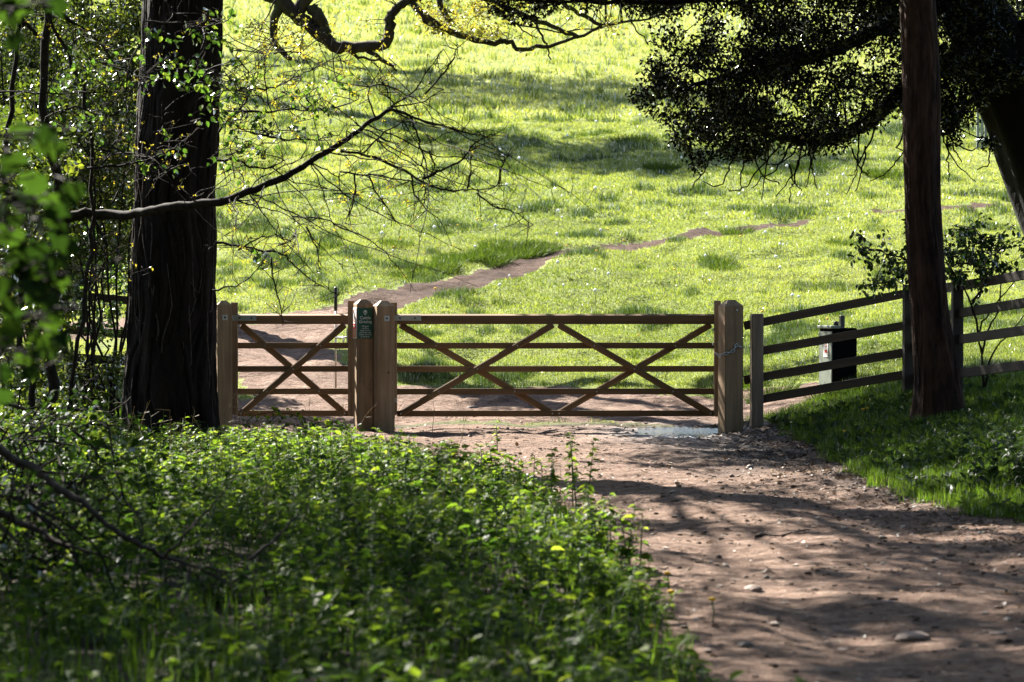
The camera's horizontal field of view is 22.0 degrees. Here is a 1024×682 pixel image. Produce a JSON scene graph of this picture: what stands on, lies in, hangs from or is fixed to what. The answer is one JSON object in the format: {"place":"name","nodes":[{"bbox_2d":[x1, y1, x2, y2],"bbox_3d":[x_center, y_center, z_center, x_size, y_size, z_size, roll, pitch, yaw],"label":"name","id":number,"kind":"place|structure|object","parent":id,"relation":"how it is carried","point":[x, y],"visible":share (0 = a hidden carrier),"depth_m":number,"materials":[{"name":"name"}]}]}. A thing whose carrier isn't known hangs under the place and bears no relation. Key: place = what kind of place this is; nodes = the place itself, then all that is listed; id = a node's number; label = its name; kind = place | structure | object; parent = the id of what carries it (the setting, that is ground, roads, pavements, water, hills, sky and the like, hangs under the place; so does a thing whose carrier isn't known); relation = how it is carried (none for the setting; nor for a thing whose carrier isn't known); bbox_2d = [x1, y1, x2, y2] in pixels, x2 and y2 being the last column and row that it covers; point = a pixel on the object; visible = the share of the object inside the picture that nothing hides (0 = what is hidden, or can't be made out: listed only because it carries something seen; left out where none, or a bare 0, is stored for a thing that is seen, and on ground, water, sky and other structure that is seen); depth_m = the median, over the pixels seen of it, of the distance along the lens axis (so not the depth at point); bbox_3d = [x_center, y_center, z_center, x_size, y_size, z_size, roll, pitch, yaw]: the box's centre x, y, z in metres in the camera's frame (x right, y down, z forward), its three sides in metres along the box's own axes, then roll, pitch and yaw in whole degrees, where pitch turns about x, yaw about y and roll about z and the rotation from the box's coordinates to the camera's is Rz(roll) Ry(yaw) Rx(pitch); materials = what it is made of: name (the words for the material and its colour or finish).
{"place":"outdoors","nodes":[
{"label":"outdoors","id":0,"kind":"place"},
{"bbox_2d":[0,0,1023,681],"bbox_3d":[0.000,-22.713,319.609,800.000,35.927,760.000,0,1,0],"label":"ground","id":1,"kind":"structure","parent":0,"point":[826,274],"depth_m":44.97,"materials":[{"name":"green plant"}]},
{"bbox_2d":[0,70,50,408],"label":"hawthorn bush","id":2,"kind":"object","parent":1,"relation":"on","point":[26,86],"visible":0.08,"depth_m":28.18,"materials":[{"name":"green plant"}]},
{"bbox_2d":[0,105,83,416],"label":"hazel bush","id":3,"kind":"object","parent":1,"relation":"on","point":[37,164],"visible":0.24,"depth_m":24.13,"materials":[{"name":"green plant"}]},
{"bbox_2d":[0,0,99,401],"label":"hawthorn bush","id":4,"kind":"object","parent":1,"relation":"on","point":[25,48],"visible":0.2,"depth_m":30.81,"materials":[{"name":"green plant"}]},
{"bbox_2d":[23,204,85,397],"bbox_3d":[-5.864,-0.599,31.426,1.602,3.004,4.534,0,1,-11],"label":"hawthorn bush","id":5,"kind":"object","parent":1,"relation":"on","point":[69,271],"depth_m":30.65,"materials":[{"name":"green plant"}]},
{"bbox_2d":[0,398,117,483],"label":"bramble bush","id":6,"kind":"object","parent":1,"relation":"on","point":[99,434],"visible":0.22,"depth_m":20.74,"materials":[{"name":"green plant"}]},
{"bbox_2d":[2,389,130,430],"bbox_3d":[-3.741,0.569,21.551,1.322,0.391,0.368,0,1,11],"label":"dead bough","id":7,"kind":"object","parent":6,"relation":"on","point":[13,405],"visible":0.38,"depth_m":21.49,"materials":[{"name":"brown wood"}]},
{"bbox_2d":[0,0,122,405],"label":"sycamore sapling","id":8,"kind":"object","parent":1,"relation":"on","point":[20,259],"visible":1,"depth_m":7.58,"materials":[{"name":"green plant"}]},
{"bbox_2d":[6,291,126,363],"bbox_3d":[-5.825,0.114,32.957,4.002,2.045,0.304,0,1,-7],"label":"post and rail fence","id":9,"kind":"object","parent":1,"relation":"on","point":[123,299],"visible":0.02,"depth_m":33.08,"materials":[{"name":"brown wood"}]},
{"bbox_2d":[0,8,137,294],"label":"hawthorn bush","id":10,"kind":"object","parent":1,"relation":"on","point":[107,196],"visible":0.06,"depth_m":35.46,"materials":[{"name":"green plant"}]},
{"bbox_2d":[0,383,149,510],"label":"dead bramble","id":11,"kind":"object","parent":1,"relation":"on","point":[42,429],"visible":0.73,"depth_m":17.94,"materials":[{"name":"green plant"}]},
{"bbox_2d":[24,344,125,418],"bbox_3d":[-4.791,0.505,29.640,1.279,1.103,3.066,0,1,-8],"label":"hawthorn bush","id":12,"kind":"object","parent":1,"relation":"on","point":[105,369],"visible":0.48,"depth_m":29.39,"materials":[{"name":"green plant"}]},
{"bbox_2d":[29,109,134,406],"bbox_3d":[-4.986,-0.846,30.857,1.408,3.664,2.739,0,1,-12],"label":"hawthorn bush","id":13,"kind":"object","parent":1,"relation":"on","point":[125,231],"visible":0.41,"depth_m":30.36,"materials":[{"name":"green plant"}]},
{"bbox_2d":[0,480,165,595],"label":"dead bough","id":14,"kind":"object","parent":1,"relation":"on","point":[4,514],"visible":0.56,"depth_m":12.66,"materials":[{"name":"brown wood"}]},
{"bbox_2d":[0,427,175,615],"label":"dead bramble","id":15,"kind":"object","parent":1,"relation":"on","point":[31,508],"visible":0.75,"depth_m":12.84,"materials":[{"name":"brown plant"}]},
{"bbox_2d":[48,0,141,418],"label":"hawthorn bush","id":16,"kind":"object","parent":1,"relation":"on","point":[125,19],"visible":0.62,"depth_m":29.60,"materials":[{"name":"green plant"}]},
{"bbox_2d":[66,224,130,396],"bbox_3d":[-5.092,-0.271,32.092,0.990,2.373,2.618,0,1,-6],"label":"elder bush","id":17,"kind":"object","parent":1,"relation":"on","point":[101,337],"visible":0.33,"depth_m":31.71,"materials":[{"name":"green plant"}]},
{"bbox_2d":[36,402,206,451],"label":"dry stalks","id":18,"kind":"object","parent":1,"relation":"on","point":[154,423],"visible":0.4,"depth_m":24.39,"materials":[{"name":"plant"}]},
{"bbox_2d":[0,444,301,606],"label":"dead bough","id":19,"kind":"object","parent":1,"relation":"on","point":[10,457],"visible":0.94,"depth_m":12.42,"materials":[{"name":"brown wood"}]},
{"bbox_2d":[121,0,222,438],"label":"broad tree","id":20,"kind":"object","parent":1,"relation":"on","point":[170,366],"visible":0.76,"depth_m":26.61,"materials":[{"name":"brown plant"}]},
{"bbox_2d":[133,412,287,488],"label":"dry stalks","id":21,"kind":"object","parent":1,"relation":"on","point":[202,449],"visible":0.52,"depth_m":19.14,"materials":[{"name":"brown plant"}]},
{"bbox_2d":[217,386,285,429],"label":"dry stalks","id":22,"kind":"object","parent":1,"relation":"on","point":[238,412],"visible":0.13,"depth_m":28.81,"materials":[{"name":"brown plant"}]},
{"bbox_2d":[0,0,601,419],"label":"hazel tree","id":23,"kind":"object","parent":1,"relation":"on","point":[240,94],"visible":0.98,"depth_m":22.67,"materials":[{"name":"green plant"}]},
{"bbox_2d":[315,239,348,249],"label":"grass tussock","id":24,"kind":"object","parent":1,"relation":"on","point":[326,246],"depth_m":48.41,"materials":[{"name":"green plant"}]},
{"bbox_2d":[248,443,442,572],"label":"dry stalks","id":25,"kind":"object","parent":1,"relation":"on","point":[266,523],"visible":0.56,"depth_m":14.27,"materials":[{"name":"brown plant"}]},
{"bbox_2d":[377,236,416,246],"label":"grass tussock","id":26,"kind":"object","parent":1,"relation":"on","point":[392,242],"depth_m":48.60,"materials":[{"name":"green plant"}]},
{"bbox_2d":[324,415,478,498],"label":"dry stalks","id":27,"kind":"object","parent":1,"relation":"on","point":[386,457],"visible":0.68,"depth_m":18.10,"materials":[{"name":"plant"}]},
{"bbox_2d":[0,393,806,681],"bbox_3d":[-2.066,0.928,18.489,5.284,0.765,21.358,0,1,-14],"label":"nettle bed","id":28,"kind":"object","parent":1,"relation":"on","point":[319,454],"visible":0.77,"depth_m":12.97,"materials":[{"name":"green plant"}]},
{"bbox_2d":[387,268,427,279],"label":"grass tussock","id":29,"kind":"object","parent":1,"relation":"on","point":[398,273],"depth_m":45.21,"materials":[{"name":"green plant"}]},
{"bbox_2d":[404,262,445,277],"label":"grass tussock","id":30,"kind":"object","parent":1,"relation":"on","point":[431,270],"depth_m":45.48,"materials":[{"name":"green plant"}]},
{"bbox_2d":[396,132,456,142],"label":"grass tussock","id":31,"kind":"object","parent":1,"relation":"on","point":[439,139],"depth_m":68.01,"materials":[{"name":"green plant"}]},
{"bbox_2d":[224,0,653,90],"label":"oak tree","id":32,"kind":"object","parent":1,"relation":"on","point":[295,12],"visible":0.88,"depth_m":39.86,"materials":[{"name":"green plant"}]},
{"bbox_2d":[419,254,468,273],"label":"grass tussock","id":33,"kind":"object","parent":1,"relation":"on","point":[438,262],"depth_m":46.01,"materials":[{"name":"green plant"}]},
{"bbox_2d":[420,99,472,109],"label":"grass tussock","id":34,"kind":"object","parent":1,"relation":"on","point":[444,104],"depth_m":78.98,"materials":[{"name":"green plant"}]},
{"bbox_2d":[430,252,479,263],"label":"grass tussock","id":35,"kind":"object","parent":1,"relation":"on","point":[446,257],"depth_m":47.05,"materials":[{"name":"green plant"}]},
{"bbox_2d":[435,244,487,256],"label":"grass tussock","id":36,"kind":"object","parent":1,"relation":"on","point":[460,251],"depth_m":47.98,"materials":[{"name":"green plant"}]},
{"bbox_2d":[442,245,500,261],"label":"grass tussock","id":37,"kind":"object","parent":1,"relation":"on","point":[475,254],"depth_m":47.27,"materials":[{"name":"green plant"}]},
{"bbox_2d":[457,125,507,135],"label":"grass tussock","id":38,"kind":"object","parent":1,"relation":"on","point":[487,131],"depth_m":71.01,"materials":[{"name":"green plant"}]},
{"bbox_2d":[409,442,563,524],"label":"dry stalks","id":39,"kind":"object","parent":1,"relation":"on","point":[482,484],"visible":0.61,"depth_m":16.49,"materials":[{"name":"plant"}]},
{"bbox_2d":[460,246,514,266],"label":"grass tussock","id":40,"kind":"object","parent":1,"relation":"on","point":[506,259],"depth_m":47.17,"materials":[{"name":"green plant"}]},
{"bbox_2d":[475,235,516,245],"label":"grass tussock","id":41,"kind":"object","parent":1,"relation":"on","point":[484,241],"depth_m":48.78,"materials":[{"name":"green plant"}]},
{"bbox_2d":[476,158,529,169],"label":"grass tussock","id":42,"kind":"object","parent":1,"relation":"on","point":[500,164],"depth_m":61.14,"materials":[{"name":"green plant"}]},
{"bbox_2d":[492,297,515,305],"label":"grass tussock","id":43,"kind":"object","parent":1,"relation":"on","point":[502,301],"depth_m":42.02,"materials":[{"name":"green plant"}]},
{"bbox_2d":[484,432,600,511],"bbox_3d":[0.282,0.937,18.708,0.672,0.573,0.909,1,1,35],"label":"nettle clump","id":44,"kind":"object","parent":1,"relation":"on","point":[555,479],"visible":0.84,"depth_m":18.71,"materials":[{"name":"green plant"}]},
{"bbox_2d":[530,237,565,252],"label":"grass tussock","id":45,"kind":"object","parent":1,"relation":"on","point":[555,244],"depth_m":48.51,"materials":[{"name":"green plant"}]},
{"bbox_2d":[570,127,619,137],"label":"grass tussock","id":46,"kind":"object","parent":1,"relation":"on","point":[600,130],"depth_m":70.92,"materials":[{"name":"green plant"}]},
{"bbox_2d":[587,372,629,385],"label":"grass tussock","id":47,"kind":"object","parent":1,"relation":"on","point":[605,377],"depth_m":35.32,"materials":[{"name":"green plant"}]},
{"bbox_2d":[606,132,660,143],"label":"grass tussock","id":48,"kind":"object","parent":1,"relation":"on","point":[639,138],"depth_m":68.77,"materials":[{"name":"green plant"}]},
{"bbox_2d":[625,349,658,356],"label":"grass tussock","id":49,"kind":"object","parent":1,"relation":"on","point":[641,351],"depth_m":37.39,"materials":[{"name":"green plant"}]},
{"bbox_2d":[642,159,685,171],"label":"grass tussock","id":50,"kind":"object","parent":1,"relation":"on","point":[660,167],"depth_m":61.64,"materials":[{"name":"green plant"}]},
{"bbox_2d":[650,349,685,359],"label":"grass tussock","id":51,"kind":"object","parent":1,"relation":"on","point":[668,354],"depth_m":37.33,"materials":[{"name":"green plant"}]},
{"bbox_2d":[694,251,739,265],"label":"grass tussock","id":52,"kind":"object","parent":1,"relation":"on","point":[701,258],"depth_m":46.26,"materials":[{"name":"green plant"}]},
{"bbox_2d":[705,259,744,269],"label":"grass tussock","id":53,"kind":"object","parent":1,"relation":"on","point":[723,266],"depth_m":45.26,"materials":[{"name":"green plant"}]},
{"bbox_2d":[717,224,756,234],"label":"grass tussock","id":54,"kind":"object","parent":1,"relation":"on","point":[731,231],"depth_m":50.22,"materials":[{"name":"green plant"}]},
{"bbox_2d":[486,0,1023,234],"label":"evergreen oak","id":55,"kind":"object","parent":1,"relation":"on","point":[981,55],"visible":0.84,"depth_m":33.34,"materials":[{"name":"green plant"}]},
{"bbox_2d":[743,368,773,389],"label":"grass tussock","id":56,"kind":"object","parent":1,"relation":"on","point":[745,385],"depth_m":33.92,"materials":[{"name":"green plant"}]},
{"bbox_2d":[739,167,793,177],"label":"grass tussock","id":57,"kind":"object","parent":1,"relation":"on","point":[749,171],"depth_m":59.35,"materials":[{"name":"green plant"}]},
{"bbox_2d":[743,376,804,403],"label":"grass tussock","id":58,"kind":"object","parent":1,"relation":"on","point":[766,390],"depth_m":32.70,"materials":[{"name":"green plant"}]},
{"bbox_2d":[790,159,840,169],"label":"grass tussock","id":59,"kind":"object","parent":1,"relation":"on","point":[833,165],"depth_m":60.95,"materials":[{"name":"green plant"}]},
{"bbox_2d":[801,380,850,400],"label":"grass tussock","id":60,"kind":"object","parent":1,"relation":"on","point":[813,396],"depth_m":31.13,"materials":[{"name":"green plant"}]},
{"bbox_2d":[825,235,856,245],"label":"grass tussock","id":61,"kind":"object","parent":1,"relation":"on","point":[839,241],"depth_m":48.26,"materials":[{"name":"green plant"}]},
{"bbox_2d":[842,367,891,378],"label":"grass tussock","id":62,"kind":"object","parent":1,"relation":"on","point":[883,371],"depth_m":32.03,"materials":[{"name":"green plant"}]},
{"bbox_2d":[858,165,903,179],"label":"grass tussock","id":63,"kind":"object","parent":1,"relation":"on","point":[893,172],"depth_m":59.70,"materials":[{"name":"green plant"}]},
{"bbox_2d":[743,270,1023,427],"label":"post and rail fence","id":64,"kind":"object","parent":1,"relation":"on","point":[755,324],"visible":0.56,"depth_m":29.75,"materials":[{"name":"brown wood"}]},
{"bbox_2d":[743,365,1023,522],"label":"bank grass","id":65,"kind":"structure","parent":1,"relation":"on","point":[994,388],"depth_m":24.81,"materials":[{"name":"green plant"}]},
{"bbox_2d":[766,374,1023,516],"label":"bank weeds","id":66,"kind":"object","parent":1,"relation":"on","point":[899,460],"visible":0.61,"depth_m":24.33,"materials":[{"name":"green plant"}]},
{"bbox_2d":[899,0,965,420],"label":"slender tree","id":67,"kind":"object","parent":1,"relation":"on","point":[937,386],"visible":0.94,"depth_m":26.21,"materials":[{"name":"brown plant"}]},
{"bbox_2d":[847,212,1023,387],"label":"elder sapling","id":68,"kind":"object","parent":1,"relation":"on","point":[981,263],"visible":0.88,"depth_m":27.97,"materials":[{"name":"green plant"}]},
{"bbox_2d":[935,411,1022,465],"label":"nettle clump","id":69,"kind":"object","parent":1,"relation":"on","point":[966,441],"visible":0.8,"depth_m":21.96,"materials":[{"name":"green plant"}]},
{"bbox_2d":[975,112,988,150],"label":"tree guard","id":70,"kind":"object","parent":1,"relation":"on","point":[981,133],"visible":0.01,"depth_m":66.40,"materials":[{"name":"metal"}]},
{"bbox_2d":[961,425,1023,487],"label":"nettle clump","id":71,"kind":"object","parent":1,"relation":"on","point":[1015,473],"visible":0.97,"depth_m":19.52,"materials":[{"name":"green plant"}]},
{"bbox_2d":[25,307,1023,681],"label":"path","id":72,"kind":"structure","parent":0,"point":[955,629],"depth_m":16.80,"materials":[{"name":"brown soil"}]},
{"bbox_2d":[216,301,231,429],"bbox_3d":[-3.264,0.407,29.855,0.168,1.729,0.186,0,1,-17],"label":"gate post","id":73,"kind":"object","parent":72,"relation":"on","point":[224,348],"visible":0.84,"depth_m":29.78,"materials":[{"name":"wood"}]},
{"bbox_2d":[231,287,354,415],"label":"bridle gate","id":74,"kind":"structure","parent":73,"relation":"attached to","point":[288,368],"depth_m":30.00,"materials":[{"name":"wood"}]},
{"bbox_2d":[240,406,361,439],"bbox_3d":[-2.183,0.864,27.218,1.267,0.390,0.206,0,1,0],"label":"bramble","id":75,"kind":"object","parent":72,"relation":"on","point":[328,423],"visible":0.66,"depth_m":27.22,"materials":[{"name":"green plant"}]},
{"bbox_2d":[219,385,434,436],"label":"dry stalks","id":76,"kind":"object","parent":72,"relation":"on","point":[311,415],"visible":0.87,"depth_m":28.84,"materials":[{"name":"plant"}]},
{"bbox_2d":[353,299,372,430],"bbox_3d":[-1.687,0.394,29.894,0.185,1.735,0.185,0,1,-17],"label":"gate post","id":77,"kind":"object","parent":72,"relation":"on","point":[363,367],"visible":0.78,"depth_m":29.81,"materials":[{"name":"brown wood"}]},
{"bbox_2d":[353,308,356,337],"bbox_3d":[-1.783,-0.203,29.853,0.009,0.345,0.178,0,1,-17],"label":"warning sign","id":78,"kind":"object","parent":77,"relation":"attached to","point":[354,322],"visible":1,"depth_m":29.82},
{"bbox_2d":[358,308,372,337],"bbox_3d":[-1.658,-0.202,29.787,0.172,0.345,0.008,0,1,-17],"label":"notice","id":79,"kind":"object","parent":77,"relation":"attached to","point":[365,322],"visible":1,"depth_m":29.79,"materials":[{"name":"green metal"}]},
{"bbox_2d":[348,377,402,429],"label":"dry stalks","id":80,"kind":"object","parent":72,"relation":"on","point":[372,394],"visible":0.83,"depth_m":29.82,"materials":[{"name":"brown plant"}]},
{"bbox_2d":[373,301,394,430],"bbox_3d":[-1.448,0.404,29.805,0.205,1.722,0.223,0,1,-17],"label":"gate post","id":81,"kind":"object","parent":72,"relation":"on","point":[384,364],"visible":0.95,"depth_m":29.72,"materials":[{"name":"wood"}]},
{"bbox_2d":[391,300,720,416],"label":"field gate","id":82,"kind":"structure","parent":81,"relation":"attached to","point":[485,368],"depth_m":29.98,"materials":[{"name":"wood"}]},
{"bbox_2d":[491,421,501,450],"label":"nettle clump","id":83,"kind":"object","parent":72,"relation":"on","point":[497,439],"visible":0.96,"depth_m":25.60,"materials":[{"name":"green plant"}]},
{"bbox_2d":[469,443,531,481],"bbox_3d":[-0.102,1.003,21.435,0.638,0.335,0.401,1,1,38],"label":"nettle clump","id":84,"kind":"object","parent":72,"relation":"on","point":[491,457],"visible":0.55,"depth_m":21.48,"materials":[{"name":"green plant"}]},
{"bbox_2d":[574,482,654,566],"bbox_3d":[0.536,1.050,15.190,0.403,0.500,0.623,0,1,-16],"label":"nettle clump","id":85,"kind":"object","parent":72,"relation":"on","point":[600,535],"visible":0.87,"depth_m":15.06,"materials":[{"name":"green plant"}]},
{"bbox_2d":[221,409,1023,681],"bbox_3d":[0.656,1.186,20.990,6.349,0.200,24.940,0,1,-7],"label":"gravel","id":86,"kind":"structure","parent":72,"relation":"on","point":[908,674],"depth_m":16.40,"materials":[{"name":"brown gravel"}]},
{"bbox_2d":[223,420,1023,681],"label":"leaf litter","id":87,"kind":"object","parent":72,"relation":"on","point":[822,497],"visible":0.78,"depth_m":20.00,"materials":[{"name":"brown plant"}]},
{"bbox_2d":[664,571,670,592],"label":"dandelion","id":88,"kind":"object","parent":72,"relation":"on","point":[667,573],"visible":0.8,"depth_m":13.78,"materials":[{"name":"yellow plant"}]},
{"bbox_2d":[668,589,674,612],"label":"dandelion","id":89,"kind":"object","parent":72,"relation":"on","point":[670,591],"visible":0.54,"depth_m":13.12,"materials":[{"name":"yellow plant"}]},
{"bbox_2d":[629,426,722,436],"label":"puddle water","id":90,"kind":"structure","parent":72,"relation":"on","point":[699,432],"depth_m":29.94,"materials":[{"name":"grey liquid"}]},
{"bbox_2d":[708,597,715,622],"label":"dandelion","id":91,"kind":"object","parent":72,"relation":"on","point":[711,599],"visible":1,"depth_m":12.56,"materials":[{"name":"plant"}]},
{"bbox_2d":[718,300,742,432],"bbox_3d":[2.474,0.409,29.808,0.222,1.752,0.234,0,1,-17],"label":"gate post","id":92,"kind":"object","parent":72,"relation":"on","point":[730,370],"visible":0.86,"depth_m":29.71,"materials":[{"name":"wood"}]},
{"bbox_2d":[715,343,744,357],"bbox_3d":[2.466,0.104,29.708,0.345,0.162,0.113,0,1,-12],"label":"chain","id":93,"kind":"object","parent":92,"relation":"attached to","point":[740,347],"visible":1,"depth_m":29.68,"materials":[{"name":"metal"}]},
{"bbox_2d":[738,641,753,647],"bbox_3d":[1.052,1.370,11.889,0.075,0.034,0.081,1,1,26],"label":"stone","id":94,"kind":"object","parent":72,"relation":"on","point":[744,644],"visible":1,"depth_m":11.86,"materials":[{"name":"grey stone"}]},
{"bbox_2d":[744,585,762,591],"bbox_3d":[1.286,1.319,14.069,0.102,0.036,0.099,0,1,-22],"label":"stone","id":95,"kind":"object","parent":72,"relation":"on","point":[755,588],"visible":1,"depth_m":14.04,"materials":[{"name":"grey stone"}]},
{"bbox_2d":[755,529,809,537],"bbox_3d":[1.761,1.252,17.167,0.392,0.027,0.328,0,1,0],"label":"stick","id":96,"kind":"object","parent":72,"relation":"on","point":[766,534],"visible":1,"depth_m":17.08,"materials":[{"name":"wood"}]},
{"bbox_2d":[817,315,856,384],"bbox_3d":[3.973,0.172,32.225,0.372,0.965,0.438,0,1,-19],"label":"litter bin","id":97,"kind":"object","parent":72,"relation":"on","point":[838,350],"visible":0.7,"depth_m":32.06,"materials":[{"name":"black metal"}]},
{"bbox_2d":[894,631,930,641],"bbox_3d":[1.839,1.363,12.127,0.180,0.054,0.144,0,1,-20],"label":"stone","id":98,"kind":"object","parent":72,"relation":"on","point":[912,636],"visible":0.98,"depth_m":12.08,"materials":[{"name":"grey stone"}]},
{"bbox_2d":[989,631,1008,634],"bbox_3d":[2.266,1.358,12.250,0.101,0.019,0.062,0,1,-4],"label":"stone","id":99,"kind":"object","parent":72,"relation":"on","point":[997,633],"visible":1,"depth_m":12.23,"materials":[{"name":"grey stone"}]},
{"bbox_2d":[311,202,1010,310],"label":"track","id":100,"kind":"structure","parent":0,"point":[401,296],"depth_m":45.40,"materials":[{"name":"brown soil"}]},
{"bbox_2d":[477,239,536,259],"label":"grass tussock","id":101,"kind":"object","parent":100,"relation":"on","point":[503,247],"depth_m":47.93,"materials":[{"name":"green plant"}]},
{"bbox_2d":[494,237,555,258],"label":"grass tussock","id":102,"kind":"object","parent":100,"relation":"on","point":[536,251],"depth_m":48.14,"materials":[{"name":"green plant"}]},
{"bbox_2d":[514,239,557,255],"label":"grass tussock","id":103,"kind":"object","parent":100,"relation":"on","point":[538,246],"depth_m":48.31,"materials":[{"name":"green plant"}]}
]}

